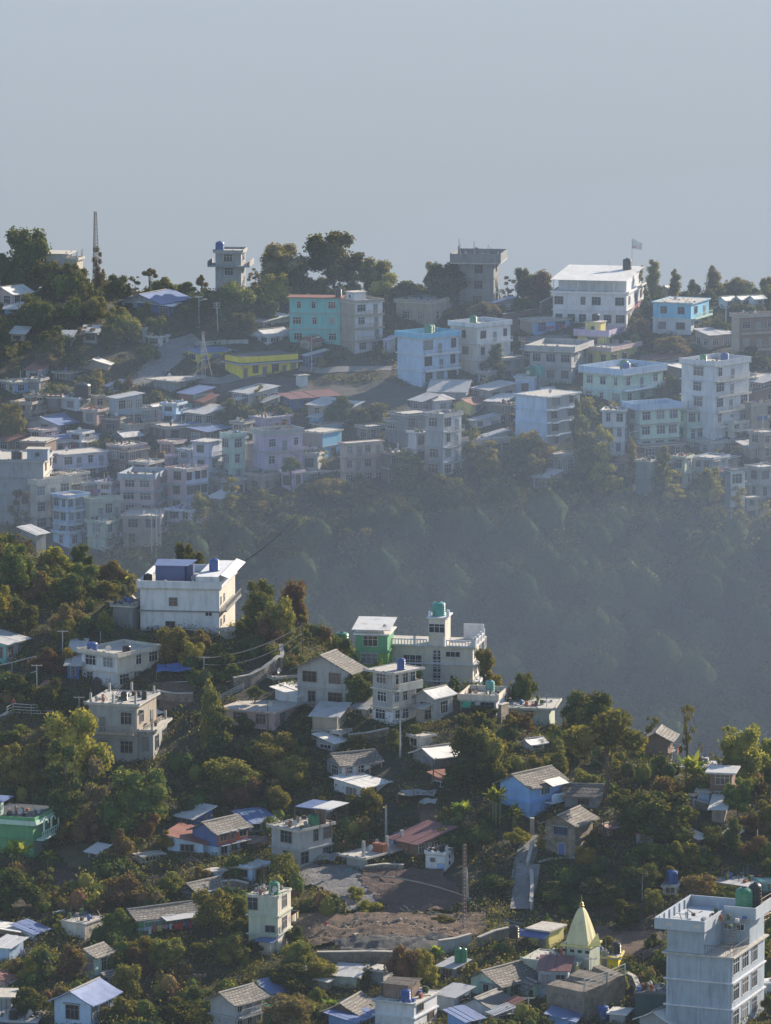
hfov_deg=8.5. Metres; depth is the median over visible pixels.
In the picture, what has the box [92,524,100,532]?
window
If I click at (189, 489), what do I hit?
window
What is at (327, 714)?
house
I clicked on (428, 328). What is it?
water tank
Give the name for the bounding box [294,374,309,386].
water cistern
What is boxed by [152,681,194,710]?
brown bank
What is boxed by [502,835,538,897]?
concrete path
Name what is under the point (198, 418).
window
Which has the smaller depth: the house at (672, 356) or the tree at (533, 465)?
the tree at (533, 465)
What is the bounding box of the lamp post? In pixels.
[267,693,267,729]
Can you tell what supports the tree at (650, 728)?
on the hillside
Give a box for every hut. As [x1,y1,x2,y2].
[0,920,21,937]
[0,934,28,961]
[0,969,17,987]
[0,988,18,1008]
[10,918,51,940]
[39,680,62,686]
[60,913,104,939]
[80,941,116,979]
[83,842,111,858]
[92,969,114,982]
[180,886,194,898]
[304,977,336,991]
[312,731,347,751]
[326,800,335,817]
[327,727,352,737]
[328,962,370,988]
[349,697,372,717]
[365,963,392,984]
[427,768,447,789]
[436,956,472,978]
[437,982,476,1010]
[518,736,548,750]
[561,782,604,808]
[579,882,593,893]
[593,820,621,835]
[661,880,680,895]
[722,828,744,845]
[754,877,770,892]
[764,978,770,995]
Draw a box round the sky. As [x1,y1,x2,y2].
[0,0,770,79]
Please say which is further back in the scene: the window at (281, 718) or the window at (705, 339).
the window at (705, 339)
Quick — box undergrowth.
[0,532,770,1023]
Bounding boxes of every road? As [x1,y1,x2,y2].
[132,333,207,386]
[586,899,642,915]
[593,925,651,944]
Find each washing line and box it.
[62,443,95,448]
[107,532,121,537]
[143,921,191,933]
[273,420,292,425]
[279,910,297,921]
[535,324,569,329]
[711,445,737,452]
[756,415,770,420]
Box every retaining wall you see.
[0,712,8,721]
[52,908,72,918]
[155,689,192,701]
[195,339,248,345]
[220,879,249,891]
[233,655,279,688]
[279,644,283,668]
[311,729,341,739]
[317,950,392,964]
[348,727,388,740]
[364,863,403,868]
[438,933,471,952]
[476,927,508,948]
[498,702,508,723]
[502,308,538,318]
[526,841,534,865]
[529,869,533,910]
[530,817,533,834]
[537,856,574,862]
[539,295,552,314]
[623,970,639,989]
[676,798,708,811]
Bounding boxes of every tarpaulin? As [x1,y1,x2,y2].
[156,662,191,681]
[244,835,269,850]
[316,852,338,865]
[397,789,437,802]
[418,798,437,810]
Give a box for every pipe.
[354,874,471,898]
[467,898,522,924]
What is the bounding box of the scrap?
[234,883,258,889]
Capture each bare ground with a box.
[616,901,666,930]
[621,930,661,956]
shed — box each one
[2,301,24,313]
[9,326,31,341]
[61,330,77,345]
[63,653,82,678]
[68,638,88,652]
[80,325,100,343]
[109,599,139,629]
[132,850,166,863]
[145,334,170,346]
[154,559,196,580]
[216,626,236,638]
[253,934,282,955]
[254,312,289,327]
[266,673,297,682]
[300,348,326,366]
[405,731,436,748]
[408,743,458,769]
[411,700,439,724]
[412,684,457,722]
[426,379,473,399]
[483,1002,515,1022]
[502,995,526,1005]
[536,386,555,389]
[606,1006,633,1023]
[633,984,665,1021]
[634,830,653,842]
[691,828,703,843]
[694,787,711,802]
[708,794,728,822]
[735,440,755,458]
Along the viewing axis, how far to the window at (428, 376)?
1069.10 m
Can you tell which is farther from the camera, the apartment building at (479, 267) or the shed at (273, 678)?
the apartment building at (479, 267)
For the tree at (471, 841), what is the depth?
672.71 m
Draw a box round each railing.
[0,656,36,672]
[7,703,52,714]
[220,683,243,700]
[583,963,625,990]
[643,944,662,959]
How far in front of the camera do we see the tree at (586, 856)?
669.19 m
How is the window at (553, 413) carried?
in the apartment building at (546, 414)
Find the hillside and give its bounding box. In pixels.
[0,50,770,1023]
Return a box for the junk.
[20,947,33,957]
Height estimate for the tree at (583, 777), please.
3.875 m
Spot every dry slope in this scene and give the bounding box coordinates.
[56,841,96,867]
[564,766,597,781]
[599,803,621,819]
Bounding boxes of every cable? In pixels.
[46,963,193,979]
[56,963,196,983]
[195,337,202,379]
[203,336,214,388]
[204,633,301,664]
[209,625,301,657]
[217,641,301,673]
[245,510,301,560]
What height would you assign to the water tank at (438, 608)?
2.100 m
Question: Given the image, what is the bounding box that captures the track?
[193,373,265,383]
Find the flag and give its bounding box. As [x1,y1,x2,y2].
[632,238,641,249]
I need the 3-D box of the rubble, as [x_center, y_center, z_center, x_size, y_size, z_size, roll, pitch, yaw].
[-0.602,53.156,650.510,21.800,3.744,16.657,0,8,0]
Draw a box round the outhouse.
[203,867,227,876]
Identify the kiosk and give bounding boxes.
[519,921,566,948]
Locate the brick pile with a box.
[372,842,387,852]
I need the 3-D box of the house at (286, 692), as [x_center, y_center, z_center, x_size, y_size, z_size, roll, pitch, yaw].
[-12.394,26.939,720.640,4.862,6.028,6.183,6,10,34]
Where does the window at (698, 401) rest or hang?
in the apartment building at (717, 393)
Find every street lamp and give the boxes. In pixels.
[195,297,206,327]
[307,334,319,370]
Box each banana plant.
[0,839,36,865]
[39,849,58,872]
[118,570,136,585]
[154,990,168,1004]
[321,998,338,1007]
[429,944,445,960]
[451,800,473,820]
[482,783,510,825]
[502,803,526,827]
[669,750,707,787]
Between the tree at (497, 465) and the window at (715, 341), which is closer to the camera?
the tree at (497, 465)
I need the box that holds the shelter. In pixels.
[716,876,759,888]
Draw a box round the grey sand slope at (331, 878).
[298,864,379,909]
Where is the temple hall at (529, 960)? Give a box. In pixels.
[520,949,591,980]
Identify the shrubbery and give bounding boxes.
[0,275,770,515]
[0,531,770,1023]
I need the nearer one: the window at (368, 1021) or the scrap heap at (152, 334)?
the window at (368, 1021)
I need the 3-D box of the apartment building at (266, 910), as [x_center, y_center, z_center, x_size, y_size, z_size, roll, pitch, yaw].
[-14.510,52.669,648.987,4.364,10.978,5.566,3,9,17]
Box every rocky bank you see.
[220,374,394,407]
[381,382,427,411]
[497,317,521,332]
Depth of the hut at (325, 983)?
635.64 m
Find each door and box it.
[75,499,79,509]
[76,512,80,522]
[77,457,81,466]
[98,507,103,516]
[98,716,105,731]
[99,455,103,465]
[114,506,118,516]
[150,708,152,721]
[243,368,247,377]
[245,1003,251,1013]
[262,366,266,374]
[282,440,286,449]
[356,460,360,470]
[357,446,361,456]
[373,304,377,313]
[374,317,377,325]
[375,329,378,338]
[375,459,379,468]
[376,444,380,454]
[418,421,422,429]
[437,863,443,871]
[438,343,441,352]
[439,359,442,368]
[454,450,457,460]
[455,419,458,429]
[455,434,458,444]
[493,331,496,340]
[538,938,545,948]
[558,842,565,855]
[601,950,606,966]
[640,377,643,387]
[729,399,732,409]
[730,384,733,393]
[731,368,734,378]
[756,322,760,331]
[757,339,761,348]
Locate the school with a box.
[220,350,302,377]
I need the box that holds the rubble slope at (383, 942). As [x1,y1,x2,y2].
[332,932,451,950]
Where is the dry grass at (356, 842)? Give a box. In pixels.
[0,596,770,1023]
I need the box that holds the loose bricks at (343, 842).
[336,841,355,847]
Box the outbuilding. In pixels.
[600,949,624,970]
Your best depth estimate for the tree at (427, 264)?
1123.39 m
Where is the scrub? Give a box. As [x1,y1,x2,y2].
[0,285,770,561]
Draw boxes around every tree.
[0,225,51,285]
[0,262,18,285]
[0,400,27,435]
[0,542,35,592]
[0,548,3,561]
[0,584,12,621]
[0,673,35,693]
[0,724,35,745]
[0,742,40,785]
[0,745,12,771]
[0,867,45,906]
[0,889,22,918]
[1,316,13,342]
[2,489,31,534]
[5,343,19,366]
[5,599,38,631]
[10,986,51,1014]
[13,293,55,330]
[13,534,33,554]
[16,955,39,978]
[20,571,58,602]
[20,726,50,764]
[24,273,42,291]
[27,647,66,675]
[33,351,60,366]
[33,677,64,713]
[37,867,59,901]
[38,263,61,295]
[39,330,65,356]
[39,546,75,572]
[41,577,61,605]
[42,707,114,783]
[43,325,73,346]
[43,737,86,835]
[46,259,64,292]
[48,603,86,637]
[50,273,70,300]
[51,619,79,639]
[51,914,64,932]
[52,572,85,604]
[55,819,72,840]
[55,944,87,982]
[57,353,91,368]
[60,647,76,661]
[61,297,84,320]
[62,271,93,296]
[63,262,89,296]
[70,543,93,566]
[70,561,100,587]
[70,809,109,843]
[77,325,95,339]
[82,296,107,321]
[83,755,111,834]
[88,901,104,915]
[90,580,120,600]
[91,246,104,289]
[91,368,104,390]
[96,323,123,349]
[96,765,171,839]
[97,610,113,634]
[98,560,131,583]
[98,996,137,1023]
[100,269,106,291]
[100,907,136,932]
[101,874,143,904]
[102,828,134,858]
[103,273,127,296]
[104,306,128,326]
[110,963,141,996]
[115,312,141,343]
[122,573,138,598]
[125,935,157,953]
[126,946,152,976]
[128,276,140,295]
[134,812,160,846]
[135,343,161,361]
[135,998,169,1023]
[136,302,150,320]
[141,268,158,291]
[145,315,169,334]
[146,937,186,971]
[150,276,178,291]
[153,996,199,1023]
[155,625,190,662]
[155,830,174,848]
[155,871,186,897]
[166,963,203,986]
[174,541,206,563]
[175,281,204,296]
[175,985,203,1004]
[176,640,205,664]
[186,667,196,686]
[187,295,211,317]
[189,866,211,880]
[189,942,214,959]
[190,490,209,523]
[190,629,211,649]
[190,1008,212,1023]
[191,888,234,935]
[193,780,231,806]
[195,275,208,292]
[199,643,237,669]
[199,677,221,752]
[201,493,214,515]
[201,705,235,762]
[202,757,265,795]
[212,411,234,420]
[214,279,256,320]
[214,931,250,964]
[215,664,243,682]
[218,477,239,514]
[219,398,236,413]
[221,519,256,540]
[221,777,260,808]
[222,312,257,337]
[222,855,247,878]
[226,918,248,938]
[229,894,248,920]
[230,713,255,733]
[233,620,250,641]
[234,493,252,527]
[242,578,276,630]
[242,739,267,767]
[242,939,264,952]
[243,974,257,984]
[245,685,265,703]
[247,268,259,285]
[249,486,271,522]
[249,620,285,650]
[250,731,298,778]
[253,384,265,404]
[255,301,279,318]
[255,595,296,643]
[257,242,310,282]
[258,272,291,304]
[262,992,316,1023]
[265,785,290,810]
[268,851,299,880]
[268,962,312,991]
[269,754,310,790]
[277,578,309,629]
[280,939,313,963]
[281,261,313,294]
[281,457,301,503]
[285,926,309,943]
[288,634,303,651]
[292,714,311,732]
[293,610,311,631]
[302,230,367,287]
[303,477,346,505]
[304,276,330,294]
[304,956,338,984]
[308,987,327,1004]
[317,796,328,800]
[319,449,328,469]
[322,395,363,422]
[324,273,358,285]
[341,673,372,705]
[341,793,365,819]
[344,478,379,512]
[347,734,370,746]
[347,886,364,900]
[349,402,388,418]
[355,256,392,293]
[356,900,382,912]
[358,786,382,817]
[362,963,371,981]
[363,282,376,296]
[363,806,379,833]
[368,272,398,300]
[383,943,422,978]
[386,280,425,299]
[386,729,403,751]
[390,449,419,487]
[398,724,431,735]
[411,947,434,982]
[413,453,427,484]
[416,472,462,504]
[423,261,435,283]
[423,261,470,302]
[427,965,439,985]
[431,914,456,922]
[435,807,455,821]
[436,827,462,846]
[439,484,473,501]
[441,757,490,793]
[444,308,452,315]
[449,711,497,764]
[452,832,480,865]
[461,963,471,976]
[464,431,484,469]
[464,962,479,973]
[468,301,502,316]
[468,705,497,716]
[472,756,508,790]
[474,647,495,684]
[475,724,504,773]
[476,440,501,476]
[480,874,515,896]
[482,670,502,685]
[486,343,505,379]
[487,453,502,473]
[498,739,508,758]
[500,276,516,296]
[500,711,533,731]
[501,757,515,776]
[502,827,531,844]
[503,714,516,726]
[504,435,530,480]
[505,487,529,512]
[505,682,511,702]
[509,671,538,701]
[510,297,539,312]
[514,267,537,297]
[517,712,536,734]
[518,430,552,463]
[521,452,549,480]
[526,269,552,300]
[527,755,544,768]
[528,880,578,902]
[535,824,544,848]
[539,1000,545,1006]
[542,475,579,504]
[545,723,564,731]
[546,813,554,819]
[551,749,569,773]
[559,689,614,721]
[559,707,649,806]
[561,706,565,726]
[562,747,588,763]
[565,713,590,728]
[569,397,581,449]
[572,396,600,479]
[573,768,598,782]
[573,846,595,864]
[579,876,621,906]
[584,830,599,846]
[588,424,616,492]
[600,936,614,949]
[602,487,629,507]
[603,474,628,506]
[604,759,624,780]
[605,788,650,841]
[611,899,640,927]
[618,862,663,892]
[624,842,676,865]
[626,437,637,491]
[626,790,699,845]
[629,318,652,339]
[638,296,652,325]
[639,265,645,293]
[641,716,659,754]
[642,888,664,916]
[643,932,665,948]
[644,259,662,297]
[651,775,685,799]
[653,335,691,354]
[654,444,672,495]
[658,379,681,399]
[659,484,689,519]
[661,470,685,501]
[661,866,680,880]
[665,840,691,866]
[668,269,681,295]
[678,704,694,760]
[678,874,719,898]
[681,279,700,295]
[684,843,709,863]
[687,864,707,875]
[694,465,724,505]
[698,742,702,760]
[700,487,726,528]
[702,825,725,850]
[704,265,723,289]
[705,319,731,330]
[713,884,737,897]
[717,723,770,779]
[720,776,752,815]
[722,277,755,295]
[722,817,743,855]
[731,486,751,523]
[732,345,770,368]
[737,835,767,857]
[738,814,770,834]
[757,799,770,822]
[759,276,770,292]
[759,995,770,1016]
[761,504,770,525]
[763,762,770,803]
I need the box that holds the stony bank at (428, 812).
[420,803,442,821]
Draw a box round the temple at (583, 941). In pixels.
[560,894,601,970]
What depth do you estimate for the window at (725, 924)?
622.23 m
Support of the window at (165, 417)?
in the house at (172, 410)
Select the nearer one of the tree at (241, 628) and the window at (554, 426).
the tree at (241, 628)
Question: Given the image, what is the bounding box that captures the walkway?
[510,863,539,908]
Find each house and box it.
[0,283,34,304]
[0,377,29,394]
[0,432,27,449]
[0,629,31,664]
[0,795,60,857]
[0,1008,45,1023]
[10,398,46,416]
[17,524,50,556]
[19,436,57,449]
[21,416,38,420]
[22,392,47,409]
[23,362,49,376]
[24,376,49,391]
[27,412,79,433]
[27,426,58,435]
[44,250,76,291]
[45,393,63,411]
[46,433,102,449]
[46,977,122,1023]
[50,527,86,548]
[51,369,83,380]
[52,469,91,490]
[60,394,90,411]
[63,249,84,270]
[66,429,96,448]
[77,356,113,370]
[78,477,105,495]
[80,406,108,425]
[83,680,162,761]
[84,516,122,551]
[86,532,122,549]
[90,394,105,406]
[94,478,119,495]
[99,414,129,432]
[103,379,124,391]
[106,446,150,471]
[110,430,144,441]
[116,288,191,307]
[118,419,162,436]
[120,508,169,546]
[126,326,148,343]
[126,900,199,939]
[128,458,164,466]
[137,301,181,315]
[138,404,161,422]
[145,401,163,420]
[146,419,211,439]
[157,438,187,453]
[159,400,189,420]
[162,822,209,855]
[163,453,177,465]
[164,503,213,526]
[172,803,216,824]
[175,447,192,464]
[176,385,215,409]
[177,421,231,439]
[183,404,226,422]
[183,875,235,894]
[186,346,239,362]
[186,813,253,856]
[190,393,219,407]
[202,982,269,1023]
[206,489,236,514]
[207,247,253,290]
[208,475,246,495]
[213,462,225,476]
[224,700,304,730]
[228,383,279,406]
[229,419,256,437]
[231,807,279,831]
[233,397,245,403]
[235,859,270,881]
[243,470,280,491]
[248,326,289,344]
[248,413,292,426]
[253,977,293,1000]
[259,394,280,406]
[269,681,302,701]
[276,389,342,409]
[279,469,305,490]
[289,649,366,709]
[297,335,324,349]
[302,450,323,469]
[303,446,318,450]
[303,469,339,480]
[305,396,337,415]
[307,413,329,421]
[308,701,351,729]
[309,420,343,427]
[319,991,374,1021]
[321,748,384,775]
[323,1007,374,1023]
[330,772,392,796]
[344,400,364,421]
[352,616,396,666]
[354,423,384,439]
[371,976,439,1023]
[381,335,395,353]
[382,417,397,442]
[389,820,458,857]
[393,294,451,324]
[408,392,441,409]
[424,846,453,871]
[430,394,455,409]
[442,1005,486,1023]
[450,395,485,414]
[457,685,507,717]
[457,987,510,1016]
[461,434,511,456]
[461,959,537,995]
[466,412,502,428]
[471,380,516,398]
[475,368,497,383]
[480,428,509,436]
[484,393,515,412]
[489,296,514,312]
[493,765,570,818]
[494,400,515,422]
[499,354,525,379]
[505,697,561,726]
[513,373,537,392]
[514,977,541,997]
[518,316,571,335]
[518,334,571,347]
[518,347,529,359]
[530,468,563,488]
[536,954,574,997]
[537,379,550,387]
[544,1005,582,1023]
[547,450,576,474]
[565,339,642,363]
[573,320,624,343]
[587,431,628,444]
[613,452,645,477]
[625,440,685,456]
[632,1005,675,1023]
[633,457,656,495]
[638,350,687,361]
[643,724,679,762]
[655,457,679,490]
[661,284,681,296]
[663,362,681,379]
[671,453,694,487]
[680,760,716,772]
[681,437,748,452]
[692,327,730,348]
[692,452,731,479]
[705,765,740,799]
[716,295,735,308]
[721,454,740,466]
[725,419,752,438]
[732,295,748,305]
[744,462,770,500]
[745,294,767,306]
[745,480,755,495]
[745,495,760,518]
[746,428,770,460]
[749,374,770,388]
[749,385,770,400]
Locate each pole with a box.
[31,664,41,711]
[44,961,55,988]
[57,630,67,651]
[151,511,151,552]
[155,510,156,559]
[160,508,160,546]
[194,973,205,988]
[213,302,219,332]
[267,779,277,786]
[298,623,307,656]
[379,801,380,822]
[385,805,386,835]
[394,718,405,757]
[465,867,468,900]
[511,930,522,950]
[598,814,609,840]
[688,793,698,808]
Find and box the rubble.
[296,912,461,961]
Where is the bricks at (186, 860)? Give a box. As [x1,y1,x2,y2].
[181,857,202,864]
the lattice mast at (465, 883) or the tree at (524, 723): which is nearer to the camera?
the lattice mast at (465, 883)
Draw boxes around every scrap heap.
[0,998,37,1019]
[3,803,41,817]
[5,370,26,381]
[25,388,43,394]
[57,523,86,531]
[65,903,101,920]
[88,404,102,409]
[91,516,117,520]
[94,689,143,701]
[104,475,117,481]
[111,440,140,444]
[113,589,139,604]
[127,470,155,473]
[138,455,156,461]
[145,708,159,725]
[150,332,164,335]
[158,417,192,425]
[164,397,182,402]
[173,462,202,467]
[174,502,192,509]
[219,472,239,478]
[235,415,253,421]
[249,880,287,895]
[250,468,267,473]
[255,408,287,416]
[280,810,310,828]
[303,443,320,452]
[384,447,404,451]
[386,981,430,1001]
[426,844,451,851]
[435,409,450,413]
[467,681,500,694]
[480,363,491,370]
[513,694,552,706]
[531,942,566,958]
[600,935,621,955]
[606,398,623,409]
[629,980,665,991]
[641,453,655,459]
[674,447,690,456]
[676,903,746,926]
[722,863,762,882]
[737,311,767,313]
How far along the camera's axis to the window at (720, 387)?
1040.77 m
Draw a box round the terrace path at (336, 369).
[298,365,391,372]
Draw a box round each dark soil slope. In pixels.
[49,869,108,900]
[359,868,465,912]
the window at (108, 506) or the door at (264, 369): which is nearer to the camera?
the window at (108, 506)
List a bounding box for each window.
[0,442,6,449]
[0,647,2,657]
[4,295,10,303]
[7,645,13,657]
[13,335,20,339]
[14,295,19,302]
[15,442,19,448]
[17,385,24,390]
[17,642,24,652]
[28,382,37,389]
[31,432,38,435]
[33,841,38,852]
[35,932,45,938]
[36,518,46,527]
[37,486,44,495]
[37,502,45,511]
[41,380,46,388]
[41,840,45,848]
[49,399,56,406]
[52,455,56,463]
[53,498,58,506]
[53,511,58,519]
[56,373,65,378]
[57,443,62,449]
[59,535,62,543]
[60,483,68,491]
[60,512,65,520]
[62,499,65,507]
[64,456,72,464]
[65,1004,78,1019]
[67,401,73,407]
[68,499,72,507]
[68,512,73,520]
[70,667,75,675]
[71,434,79,439]
[72,535,77,543]
[80,959,93,972]
[81,534,86,541]
[84,486,93,493]
[85,468,95,475]
[85,654,95,665]
[86,334,94,339]
[86,413,92,421]
[86,671,93,679]
[88,455,92,462]
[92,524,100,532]
[92,1006,97,1020]
[96,740,108,748]
[97,398,102,404]
[98,467,105,472]
[100,1001,107,1011]
[101,484,108,489]
[101,956,106,970]
[103,657,113,667]
[105,503,112,512]
[106,420,114,429]
[107,524,112,532]
[107,538,112,546]
[110,451,116,458]
[118,400,125,408]
[119,452,124,459]
[119,464,124,471]
[119,674,128,684]
[120,712,131,724]
[120,741,132,753]
[123,492,134,499]
[125,480,134,486]
[125,504,134,510]
[126,399,132,408]
[128,414,133,423]
[128,519,137,527]
[129,452,135,459]
[129,534,135,542]
[133,671,142,677]
[134,413,141,422]
[135,399,141,407]
[135,654,141,664]
[139,480,149,487]
[139,493,150,499]
[140,711,143,723]
[141,930,147,935]
[142,410,149,418]
[142,737,148,750]
[145,519,154,527]
[148,651,157,661]
[149,338,157,343]
[155,428,159,437]
[155,733,158,749]
[160,308,167,313]
[160,477,163,484]
[161,444,170,452]
[162,727,166,740]
[164,406,171,410]
[164,415,171,419]
[165,621,174,627]
[169,597,177,605]
[170,511,178,517]
[171,430,178,437]
[173,485,179,493]
[173,500,179,504]
[174,471,180,479]
[175,443,181,452]
[180,452,186,458]
[180,843,193,851]
[182,512,187,518]
[183,892,191,897]
[186,414,192,421]
[186,472,191,480]
[187,486,192,494]
[189,353,195,359]
[191,432,199,438]
[194,485,199,493]
[195,415,201,422]
[195,471,199,478]
[196,445,203,452]
[201,484,207,492]
[202,469,206,477]
[206,415,212,422]
[212,353,219,357]
[213,485,217,492]
[219,835,226,841]
[220,846,227,854]
[222,438,228,447]
[223,254,232,261]
[223,453,229,463]
[224,267,232,275]
[230,844,236,851]
[233,424,241,429]
[233,712,243,721]
[234,438,241,447]
[235,454,239,462]
[236,469,240,475]
[236,484,242,493]
[236,1006,242,1012]
[238,868,247,877]
[239,830,246,836]
[239,841,247,848]
[241,394,248,402]
[246,1017,251,1023]
[247,897,257,910]
[251,480,257,486]
[252,824,260,830]
[253,365,258,372]
[255,714,265,724]
[256,1014,261,1021]
[265,925,274,932]
[268,438,275,446]
[268,456,274,463]
[270,338,278,342]
[272,364,278,371]
[279,711,284,723]
[280,830,291,843]
[282,894,286,908]
[282,914,286,929]
[283,399,288,405]
[283,475,289,485]
[290,363,295,369]
[293,317,300,323]
[294,333,301,339]
[294,437,297,444]
[294,454,298,460]
[296,474,300,484]
[300,851,308,864]
[302,342,308,347]
[302,670,316,682]
[304,458,313,466]
[308,690,315,701]
[309,357,314,363]
[311,301,315,308]
[312,317,316,323]
[313,828,318,841]
[314,407,319,412]
[320,743,331,748]
[323,825,331,838]
[323,845,331,859]
[328,301,335,308]
[328,692,341,701]
[329,333,335,339]
[329,672,340,683]
[330,317,333,324]
[331,447,335,455]
[331,765,338,774]
[345,767,352,773]
[345,786,356,795]
[346,460,351,467]
[346,474,352,482]
[347,446,352,453]
[356,765,364,771]
[357,304,365,311]
[358,317,364,324]
[359,342,365,349]
[360,428,365,437]
[361,653,377,663]
[361,1017,373,1023]
[363,636,377,646]
[364,459,371,466]
[365,444,370,451]
[365,473,371,478]
[367,858,375,864]
[370,429,375,437]
[372,341,378,348]
[375,708,385,719]
[376,673,386,684]
[377,690,386,701]
[379,854,388,860]
[387,423,394,428]
[391,455,397,463]
[393,692,399,702]
[394,709,399,720]
[395,674,398,684]
[402,311,409,318]
[402,673,407,682]
[402,691,407,700]
[402,707,408,718]
[403,654,421,666]
[408,418,414,427]
[410,671,415,681]
[410,689,415,699]
[410,737,417,746]
[413,403,419,408]
[417,451,423,459]
[417,1002,423,1012]
[418,312,424,319]
[418,435,424,444]
[418,843,425,854]
[419,701,431,714]
[423,340,432,349]
[423,403,428,409]
[424,356,431,365]
[424,709,430,719]
[425,372,432,381]
[428,463,438,472]
[428,1010,433,1020]
[429,417,436,426]
[429,448,437,457]
[430,857,435,861]
[432,780,442,786]
[433,656,437,666]
[433,674,437,684]
[435,311,438,318]
[436,656,440,666]
[437,371,443,378]
[440,403,445,409]
[440,700,447,713]
[441,968,452,975]
[444,417,450,427]
[444,464,450,473]
[445,448,450,457]
[445,651,459,657]
[446,433,450,442]
[447,370,456,377]
[450,354,455,363]
[451,338,455,347]
[453,462,459,471]
[456,967,462,974]
[458,994,469,1004]
[461,701,474,711]
[462,330,465,337]
[462,346,467,354]
[472,296,481,303]
[474,265,482,273]
[474,280,482,288]
[474,390,479,395]
[474,665,476,675]
[475,404,480,411]
[477,421,482,426]
[480,330,485,338]
[480,375,485,381]
[480,702,493,708]
[481,347,484,354]
[483,984,488,991]
[484,636,486,648]
[491,420,498,424]
[492,443,500,452]
[498,1015,510,1020]
[503,328,506,335]
[503,442,509,451]
[504,371,510,376]
[510,986,515,992]
[521,383,528,390]
[524,351,529,357]
[533,353,540,361]
[535,478,544,486]
[538,322,545,330]
[540,787,549,795]
[540,974,550,988]
[546,354,555,361]
[547,370,554,377]
[549,459,553,468]
[551,411,556,418]
[552,423,557,431]
[553,397,559,405]
[553,826,567,835]
[554,296,562,303]
[554,436,557,443]
[555,313,562,317]
[555,321,564,329]
[555,974,565,980]
[558,460,562,469]
[561,355,569,362]
[561,371,568,378]
[567,314,574,321]
[567,459,572,469]
[568,408,573,415]
[569,395,573,402]
[577,798,589,804]
[579,314,585,321]
[580,297,584,304]
[586,376,592,383]
[587,337,597,343]
[588,354,592,362]
[592,297,600,304]
[600,377,605,384]
[601,355,605,361]
[604,315,610,322]
[606,413,610,421]
[611,354,616,360]
[612,394,619,400]
[614,378,617,385]
[615,297,623,305]
[616,315,624,322]
[616,413,622,421]
[616,443,620,451]
[617,428,621,436]
[618,463,627,472]
[622,352,626,358]
[626,378,630,385]
[627,393,631,400]
[629,425,634,433]
[630,410,635,418]
[640,391,644,398]
[640,835,649,840]
[641,426,649,434]
[642,412,650,420]
[645,448,654,456]
[653,374,657,381]
[656,411,664,419]
[657,425,664,433]
[658,321,665,328]
[660,306,666,313]
[665,887,674,893]
[668,425,676,433]
[669,410,677,418]
[670,368,674,375]
[675,459,681,468]
[675,476,681,483]
[676,322,684,329]
[677,307,684,313]
[688,413,695,422]
[691,430,694,437]
[693,366,703,375]
[693,381,701,390]
[693,397,702,406]
[693,443,700,450]
[695,461,699,466]
[698,428,702,437]
[702,444,707,451]
[704,338,707,345]
[712,338,718,345]
[713,461,718,467]
[715,774,729,784]
[716,382,724,391]
[716,398,722,407]
[717,413,721,422]
[718,367,722,376]
[723,337,729,344]
[723,922,731,929]
[732,473,741,483]
[732,1007,738,1023]
[733,956,739,975]
[733,981,739,1001]
[736,923,744,930]
[739,410,744,418]
[740,394,747,403]
[742,321,750,328]
[742,950,748,969]
[742,975,748,995]
[742,1001,747,1021]
[743,338,749,344]
[748,511,755,516]
[749,500,753,505]
[751,470,756,479]
[751,944,757,962]
[751,968,757,988]
[751,994,757,1014]
[752,384,760,388]
[752,435,758,442]
[752,486,755,494]
[762,470,768,479]
[763,487,766,495]
[765,435,769,442]
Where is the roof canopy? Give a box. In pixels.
[294,799,347,830]
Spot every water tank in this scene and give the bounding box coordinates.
[9,1008,17,1019]
[11,450,21,458]
[74,382,90,398]
[87,641,97,650]
[91,677,101,693]
[121,691,127,700]
[122,645,130,651]
[141,690,146,699]
[144,573,151,580]
[209,558,218,571]
[215,241,223,249]
[268,880,279,894]
[308,813,318,826]
[335,288,341,296]
[335,631,348,639]
[397,657,405,669]
[401,988,410,1002]
[424,324,432,333]
[432,601,444,616]
[441,844,447,852]
[454,946,460,962]
[461,947,466,962]
[470,315,476,322]
[485,680,494,693]
[509,924,518,938]
[525,366,534,375]
[534,364,543,375]
[592,313,598,319]
[598,1004,608,1021]
[612,941,620,953]
[620,360,628,368]
[622,362,629,368]
[623,258,631,269]
[666,869,677,883]
[700,354,706,360]
[720,352,728,359]
[735,886,752,907]
[749,882,761,907]
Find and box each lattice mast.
[92,211,98,287]
[201,331,205,378]
[462,844,466,927]
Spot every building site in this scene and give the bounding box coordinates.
[106,705,172,759]
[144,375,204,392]
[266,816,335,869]
[337,830,403,869]
[379,440,406,483]
[749,366,770,387]
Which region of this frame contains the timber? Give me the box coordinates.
[400,906,449,916]
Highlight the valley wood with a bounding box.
[94,474,770,770]
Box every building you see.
[0,447,53,524]
[27,474,72,528]
[50,490,90,530]
[52,447,108,475]
[76,639,161,689]
[82,494,122,527]
[106,391,144,423]
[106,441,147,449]
[117,467,166,510]
[137,559,244,633]
[164,463,210,506]
[190,438,223,486]
[220,430,246,476]
[245,441,253,471]
[246,886,292,953]
[250,425,304,472]
[287,294,344,344]
[303,427,343,459]
[338,439,384,483]
[339,290,384,353]
[363,663,424,725]
[387,408,431,448]
[391,610,486,689]
[395,327,460,386]
[406,429,425,462]
[423,409,464,474]
[448,317,512,375]
[450,243,506,305]
[513,388,581,446]
[524,338,593,383]
[546,965,624,1021]
[550,265,645,327]
[578,359,667,405]
[600,406,628,455]
[622,398,683,442]
[650,296,712,334]
[654,895,770,1023]
[679,353,751,439]
[679,408,702,441]
[722,467,747,519]
[729,311,770,365]
[743,400,770,429]
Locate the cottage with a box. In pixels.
[538,805,599,856]
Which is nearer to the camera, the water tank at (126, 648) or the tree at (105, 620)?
the water tank at (126, 648)
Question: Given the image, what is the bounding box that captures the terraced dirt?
[291,905,485,945]

